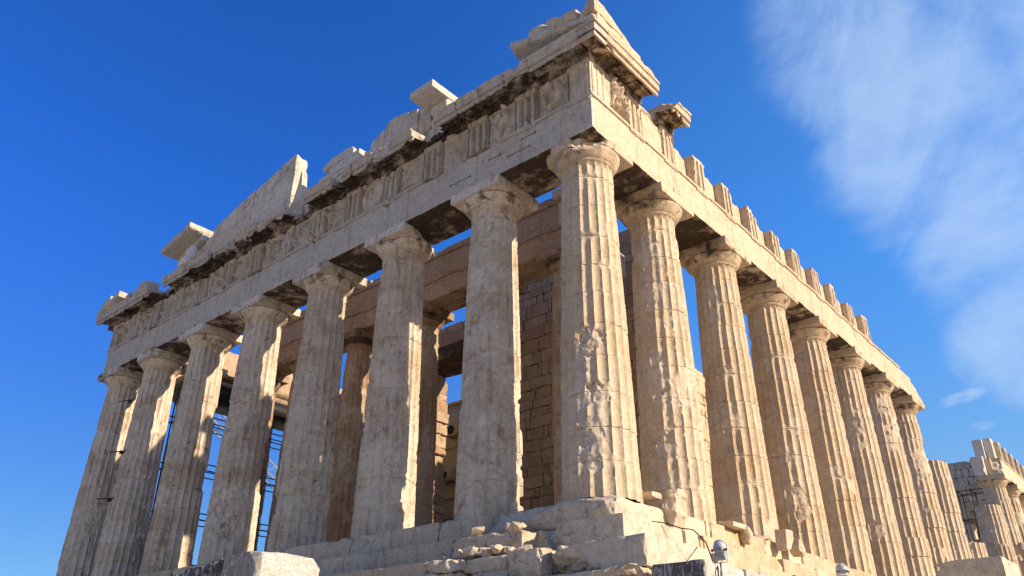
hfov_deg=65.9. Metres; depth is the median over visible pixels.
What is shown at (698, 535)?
power cable
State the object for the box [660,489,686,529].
loose stone
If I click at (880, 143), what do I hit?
sky
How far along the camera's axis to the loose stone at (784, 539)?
23.09 m
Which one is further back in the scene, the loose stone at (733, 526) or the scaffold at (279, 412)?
the scaffold at (279, 412)
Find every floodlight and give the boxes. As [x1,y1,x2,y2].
[711,540,727,575]
[835,563,848,575]
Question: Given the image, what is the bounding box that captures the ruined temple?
[56,0,1023,575]
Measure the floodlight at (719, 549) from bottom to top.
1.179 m
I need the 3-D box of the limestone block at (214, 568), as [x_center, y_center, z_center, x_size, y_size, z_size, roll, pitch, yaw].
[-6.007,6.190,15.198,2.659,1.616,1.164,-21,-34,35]
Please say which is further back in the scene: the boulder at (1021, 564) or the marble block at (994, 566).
the marble block at (994, 566)
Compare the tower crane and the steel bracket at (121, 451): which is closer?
the steel bracket at (121, 451)
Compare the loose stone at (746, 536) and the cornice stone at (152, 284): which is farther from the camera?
the cornice stone at (152, 284)
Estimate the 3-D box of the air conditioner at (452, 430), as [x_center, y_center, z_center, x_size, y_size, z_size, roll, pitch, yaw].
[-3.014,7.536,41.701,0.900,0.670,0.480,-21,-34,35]
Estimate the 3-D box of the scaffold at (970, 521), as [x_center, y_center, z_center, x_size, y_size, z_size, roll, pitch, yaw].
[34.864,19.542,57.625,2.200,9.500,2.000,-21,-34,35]
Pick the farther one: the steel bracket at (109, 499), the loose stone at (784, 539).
the steel bracket at (109, 499)
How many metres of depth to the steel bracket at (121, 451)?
35.53 m
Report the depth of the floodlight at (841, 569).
17.81 m
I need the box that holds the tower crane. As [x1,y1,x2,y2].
[213,415,277,489]
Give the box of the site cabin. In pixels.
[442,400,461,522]
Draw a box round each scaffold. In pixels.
[143,369,288,565]
[956,488,983,541]
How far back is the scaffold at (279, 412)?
40.98 m
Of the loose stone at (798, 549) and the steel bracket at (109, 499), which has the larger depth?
the steel bracket at (109, 499)
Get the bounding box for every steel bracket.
[97,498,113,501]
[109,450,125,453]
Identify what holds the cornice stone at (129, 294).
on the ruined temple
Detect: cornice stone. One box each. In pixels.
[125,292,133,298]
[134,280,146,293]
[142,281,159,289]
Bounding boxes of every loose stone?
[642,491,661,501]
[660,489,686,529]
[664,489,686,501]
[718,521,746,530]
[740,526,752,544]
[774,529,793,550]
[789,539,805,556]
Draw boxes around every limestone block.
[171,558,223,575]
[221,551,319,575]
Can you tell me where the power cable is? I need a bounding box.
[652,521,718,575]
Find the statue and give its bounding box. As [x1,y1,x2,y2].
[177,245,196,267]
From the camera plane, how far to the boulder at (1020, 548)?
15.28 m
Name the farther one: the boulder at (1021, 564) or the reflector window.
the boulder at (1021, 564)
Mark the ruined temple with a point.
(594, 402)
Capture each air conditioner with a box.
[444,468,455,484]
[446,422,458,438]
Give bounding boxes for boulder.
[1016,542,1023,558]
[1019,560,1023,571]
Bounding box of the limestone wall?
[652,559,768,575]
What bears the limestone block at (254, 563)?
on the ground
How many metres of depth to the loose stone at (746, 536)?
21.65 m
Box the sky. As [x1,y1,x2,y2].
[0,0,1023,575]
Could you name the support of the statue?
on the ruined temple
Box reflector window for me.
[714,546,721,550]
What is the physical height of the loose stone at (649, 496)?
0.158 m
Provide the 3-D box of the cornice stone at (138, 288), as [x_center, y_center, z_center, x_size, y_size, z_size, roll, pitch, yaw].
[-18.546,0.166,39.997,0.920,0.799,0.815,-21,-34,35]
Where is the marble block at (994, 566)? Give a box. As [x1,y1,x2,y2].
[936,556,1019,575]
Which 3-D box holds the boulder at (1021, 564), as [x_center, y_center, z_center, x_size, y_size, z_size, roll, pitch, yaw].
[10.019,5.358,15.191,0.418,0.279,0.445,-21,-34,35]
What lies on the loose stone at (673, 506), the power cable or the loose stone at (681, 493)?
the loose stone at (681, 493)

